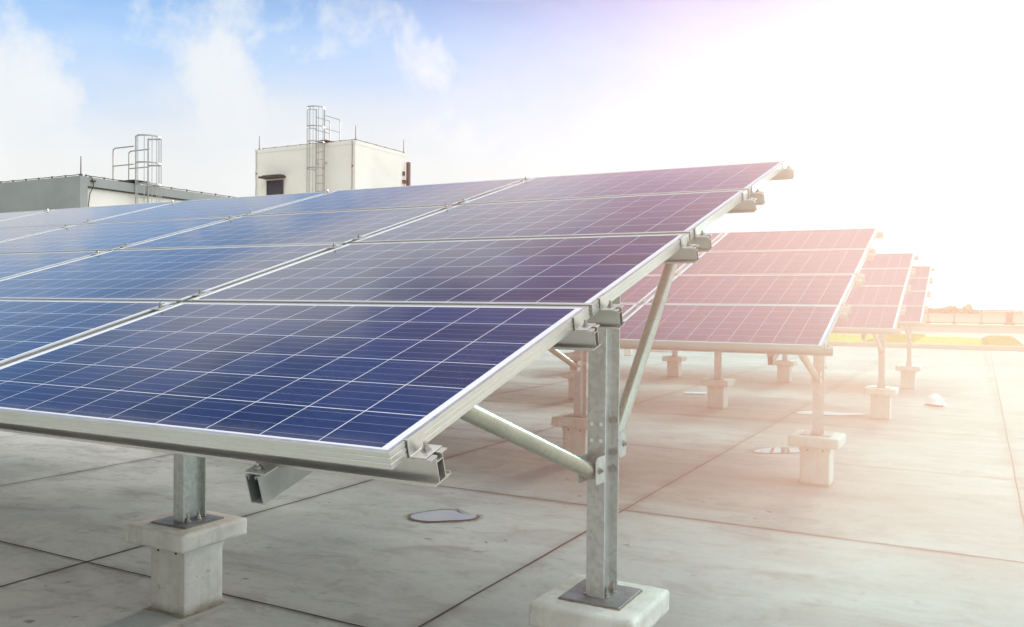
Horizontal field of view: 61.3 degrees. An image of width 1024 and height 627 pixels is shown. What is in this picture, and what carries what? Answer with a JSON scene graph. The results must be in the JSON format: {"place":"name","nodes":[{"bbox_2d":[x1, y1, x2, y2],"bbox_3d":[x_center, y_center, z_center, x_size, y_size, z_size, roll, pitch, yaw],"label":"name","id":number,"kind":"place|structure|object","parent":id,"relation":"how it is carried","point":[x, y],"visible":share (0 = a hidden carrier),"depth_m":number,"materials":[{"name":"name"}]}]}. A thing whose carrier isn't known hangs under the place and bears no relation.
{"place":"outdoors","nodes":[
{"label":"outdoors","id":0,"kind":"place"},
{"bbox_2d":[0,156,231,212],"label":"flat roof building","id":1,"kind":"structure","parent":0,"point":[66,192],"depth_m":25.49,"materials":[{"name":"grey concrete"}]},
{"bbox_2d":[112,134,161,203],"bbox_3d":[-11.400,-2.858,26.358,1.636,5.000,0.758,1,1,28],"label":"caged ladder","id":2,"kind":"object","parent":1,"relation":"attached to","point":[136,180],"visible":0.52,"depth_m":26.18,"materials":[{"name":"grey metal"}]},
{"bbox_2d":[255,125,410,195],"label":"stair tower","id":3,"kind":"structure","parent":0,"point":[355,163],"depth_m":37.06,"materials":[{"name":"white paint"}]},
{"bbox_2d":[266,180,283,194],"bbox_3d":[-10.350,-5.258,37.742,0.920,1.100,0.071,1,1,28],"label":"window","id":4,"kind":"structure","parent":3,"relation":"in","point":[275,187],"depth_m":37.71,"materials":[{"name":"grey glass"}]},
{"bbox_2d":[306,105,340,192],"bbox_3d":[-8.003,-5.795,36.558,0.758,5.650,1.636,1,1,28],"label":"caged ladder","id":5,"kind":"object","parent":3,"relation":"attached to","point":[324,141],"visible":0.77,"depth_m":36.27,"materials":[{"name":"grey metal"}]},
{"bbox_2d":[0,331,1023,626],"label":"roof deck","id":6,"kind":"structure","parent":0,"point":[366,553],"depth_m":6.47,"materials":[{"name":"concrete"}]},
{"bbox_2d":[0,541,363,626],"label":"floor joint","id":7,"kind":"object","parent":6,"relation":"on","point":[222,593],"visible":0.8,"depth_m":4.67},
{"bbox_2d":[125,511,246,617],"bbox_3d":[-1.711,1.317,4.550,0.435,0.460,0.435,1,1,28],"label":"concrete pedestal","id":8,"kind":"object","parent":6,"relation":"on","point":[186,572],"visible":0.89,"depth_m":4.44,"materials":[{"name":"concrete"}]},
{"bbox_2d":[0,402,640,586],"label":"floor joint","id":9,"kind":"object","parent":6,"relation":"on","point":[242,516],"visible":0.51,"depth_m":5.61,"materials":[{"name":"grey concrete"}]},
{"bbox_2d":[1,356,699,485],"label":"floor joint","id":10,"kind":"object","parent":6,"relation":"on","point":[169,454],"visible":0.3,"depth_m":8.30,"materials":[{"name":"grey concrete"}]},
{"bbox_2d":[410,510,475,520],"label":"puddle","id":11,"kind":"object","parent":6,"relation":"on","point":[439,515],"visible":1,"depth_m":6.45,"materials":[{"name":"grey liquid"}]},
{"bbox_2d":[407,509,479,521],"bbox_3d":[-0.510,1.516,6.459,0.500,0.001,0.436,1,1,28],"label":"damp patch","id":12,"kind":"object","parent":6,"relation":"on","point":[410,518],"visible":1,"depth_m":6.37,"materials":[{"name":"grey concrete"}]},
{"bbox_2d":[551,412,587,455],"bbox_3d":[0.686,1.278,8.878,0.435,0.460,0.435,1,1,27],"label":"concrete pedestal","id":13,"kind":"object","parent":6,"relation":"on","point":[575,435],"visible":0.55,"depth_m":8.74,"materials":[{"name":"concrete"}]},
{"bbox_2d":[548,228,883,436],"bbox_3d":[0.115,0.038,9.268,6.794,2.003,3.915,1,1,28],"label":"solar array","id":14,"kind":"object","parent":13,"relation":"on","point":[773,295],"visible":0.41,"depth_m":7.61,"materials":[{"name":"glass"}]},
{"bbox_2d":[565,352,573,370],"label":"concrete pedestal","id":15,"kind":"object","parent":6,"relation":"on","point":[570,355],"visible":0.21,"depth_m":19.87,"materials":[{"name":"concrete"}]},
{"bbox_2d":[561,371,587,398],"bbox_3d":[1.105,1.204,14.431,0.435,0.460,0.435,1,1,27],"label":"concrete pedestal","id":16,"kind":"object","parent":6,"relation":"on","point":[569,375],"visible":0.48,"depth_m":14.34,"materials":[{"name":"concrete"}]},
{"bbox_2d":[529,573,668,626],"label":"concrete pedestal","id":17,"kind":"object","parent":6,"relation":"on","point":[647,606],"visible":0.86,"depth_m":3.32,"materials":[{"name":"concrete"}]},
{"bbox_2d":[418,394,825,626],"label":"floor joint","id":18,"kind":"object","parent":6,"relation":"on","point":[580,534],"visible":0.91,"depth_m":5.61,"materials":[{"name":"grey concrete"}]},
{"bbox_2d":[624,349,632,355],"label":"concrete block","id":19,"kind":"structure","parent":6,"relation":"on","point":[628,352],"depth_m":26.21,"materials":[{"name":"white concrete"}]},
{"bbox_2d":[662,356,686,376],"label":"concrete pedestal","id":20,"kind":"object","parent":6,"relation":"on","point":[674,365],"visible":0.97,"depth_m":18.79,"materials":[{"name":"concrete"}]},
{"bbox_2d":[684,392,705,393],"bbox_3d":[3.255,1.417,15.387,0.380,0.018,0.200,1,1,11],"label":"white board","id":21,"kind":"object","parent":6,"relation":"on","point":[694,392],"visible":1,"depth_m":15.36,"materials":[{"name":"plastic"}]},
{"bbox_2d":[700,377,734,408],"bbox_3d":[3.169,1.239,13.333,0.435,0.460,0.435,1,1,29],"label":"concrete pedestal","id":22,"kind":"object","parent":6,"relation":"on","point":[717,394],"visible":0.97,"depth_m":13.21,"materials":[{"name":"concrete"}]},
{"bbox_2d":[570,253,918,387],"bbox_3d":[1.849,-0.014,14.121,8.475,2.003,3.915,1,1,28],"label":"solar array","id":23,"kind":"object","parent":22,"relation":"on","point":[875,302],"visible":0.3,"depth_m":12.00,"materials":[{"name":"glass"}]},
{"bbox_2d":[437,485,1023,562],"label":"floor joint","id":24,"kind":"object","parent":6,"relation":"on","point":[758,527],"visible":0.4,"depth_m":6.15,"materials":[{"name":"grey concrete"}]},
{"bbox_2d":[457,428,1021,480],"bbox_3d":[1.288,1.485,9.843,23.001,0.001,0.019,1,1,29],"label":"floor joint","id":25,"kind":"object","parent":6,"relation":"on","point":[794,459],"visible":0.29,"depth_m":8.73,"materials":[{"name":"grey concrete"}]},
{"bbox_2d":[490,400,1016,438],"bbox_3d":[2.651,1.462,12.403,23.001,0.001,0.020,1,1,29],"label":"floor joint","id":26,"kind":"object","parent":6,"relation":"on","point":[767,420],"visible":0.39,"depth_m":11.89,"materials":[{"name":"grey concrete"}]},
{"bbox_2d":[754,447,799,452],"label":"puddle","id":27,"kind":"object","parent":6,"relation":"on","point":[777,450],"visible":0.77,"depth_m":9.48,"materials":[{"name":"grey liquid"}]},
{"bbox_2d":[774,360,796,382],"bbox_3d":[5.613,1.198,17.808,0.435,0.460,0.435,1,1,28],"label":"concrete pedestal","id":28,"kind":"object","parent":6,"relation":"on","point":[784,371],"visible":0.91,"depth_m":17.68,"materials":[{"name":"concrete"}]},
{"bbox_2d":[788,429,845,487],"bbox_3d":[2.744,1.312,7.783,0.435,0.460,0.435,1,1,29],"label":"concrete pedestal","id":29,"kind":"object","parent":6,"relation":"on","point":[816,460],"visible":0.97,"depth_m":7.66,"materials":[{"name":"concrete"}]},
{"bbox_2d":[796,411,864,414],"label":"puddle","id":30,"kind":"object","parent":6,"relation":"on","point":[825,413],"visible":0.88,"depth_m":12.75,"materials":[{"name":"grey liquid"}]},
{"bbox_2d":[863,385,898,420],"bbox_3d":[5.222,1.273,12.240,0.435,0.460,0.435,1,1,27],"label":"concrete pedestal","id":31,"kind":"object","parent":6,"relation":"on","point":[880,409],"visible":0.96,"depth_m":12.11,"materials":[{"name":"concrete"}]},
{"bbox_2d":[895,364,921,388],"bbox_3d":[7.664,1.232,16.716,0.435,0.460,0.435,1,1,29],"label":"concrete pedestal","id":32,"kind":"object","parent":6,"relation":"on","point":[908,377],"visible":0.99,"depth_m":16.59,"materials":[{"name":"concrete"}]},
{"bbox_2d":[570,266,934,365],"bbox_3d":[4.294,-0.055,18.596,8.475,2.004,3.915,1,1,28],"label":"solar array","id":33,"kind":"object","parent":32,"relation":"on","point":[914,300],"visible":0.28,"depth_m":16.53,"materials":[{"name":"glass"}]},
{"bbox_2d":[828,341,1023,350],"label":"kerb","id":34,"kind":"structure","parent":6,"relation":"on","point":[937,346],"depth_m":32.07,"materials":[{"name":"concrete"}]},
{"bbox_2d":[924,394,946,406],"bbox_3d":[6.769,1.385,13.829,0.243,0.198,0.348,0,1,-42],"label":"hard hat","id":35,"kind":"object","parent":6,"relation":"on","point":[933,400],"visible":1,"depth_m":13.76,"materials":[{"name":"white plastic"}]},
{"bbox_2d":[896,323,1023,333],"bbox_3d":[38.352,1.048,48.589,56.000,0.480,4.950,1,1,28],"label":"retaining wall","id":36,"kind":"structure","parent":6,"relation":"on","point":[974,328],"depth_m":51.82,"materials":[{"name":"beige concrete"}]},
{"bbox_2d":[924,309,1023,324],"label":"guard rail","id":37,"kind":"object","parent":36,"relation":"on","point":[981,322],"visible":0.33,"depth_m":52.29,"materials":[{"name":"grey metal"}]},
{"bbox_2d":[982,335,1023,345],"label":"hedge","id":38,"kind":"object","parent":6,"relation":"on","point":[995,340],"visible":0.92,"depth_m":35.22,"materials":[{"name":"plant"}]},
{"bbox_2d":[990,352,1023,522],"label":"floor joint","id":39,"kind":"object","parent":6,"relation":"on","point":[1010,453],"visible":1,"depth_m":9.11,"materials":[{"name":"beige concrete"}]},
{"bbox_2d":[0,0,1023,307],"label":"sky","id":40,"kind":"structure","parent":0,"point":[904,119],"materials":[{"name":"white"}]},
{"bbox_2d":[650,350,671,351],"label":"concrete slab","id":41,"kind":"structure","parent":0,"point":[660,351],"depth_m":28.33,"materials":[{"name":"grey concrete"}]},
{"bbox_2d":[864,333,924,342],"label":"grass","id":42,"kind":"structure","parent":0,"point":[901,338],"depth_m":36.09,"materials":[{"name":"green plant"}]},
{"bbox_2d":[828,334,982,344],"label":"grass","id":43,"kind":"structure","parent":0,"point":[923,340],"depth_m":37.44,"materials":[{"name":"plant"}]},
{"bbox_2d":[926,304,979,313],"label":"treeline","id":44,"kind":"object","parent":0,"point":[968,306],"visible":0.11,"depth_m":104.57,"materials":[{"name":"green plant"}]},
{"bbox_2d":[923,313,1023,322],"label":"parapet wall","id":45,"kind":"structure","parent":0,"point":[986,318],"depth_m":67.41,"materials":[{"name":"beige concrete"}]},
{"bbox_2d":[972,302,1023,314],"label":"building","id":46,"kind":"structure","parent":0,"point":[1001,305],"depth_m":110.62,"materials":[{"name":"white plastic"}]},
{"bbox_2d":[1005,312,1011,324],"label":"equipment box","id":47,"kind":"object","parent":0,"point":[1009,317],"visible":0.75,"depth_m":51.93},
{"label":"concrete pedestal","id":48,"kind":"object","parent":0,"visible":0},
{"bbox_2d":[0,161,794,609],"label":"solar array","id":49,"kind":"object","parent":48,"relation":"on","point":[280,343],"visible":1,"depth_m":3.07,"materials":[{"name":"glass"}]}
]}

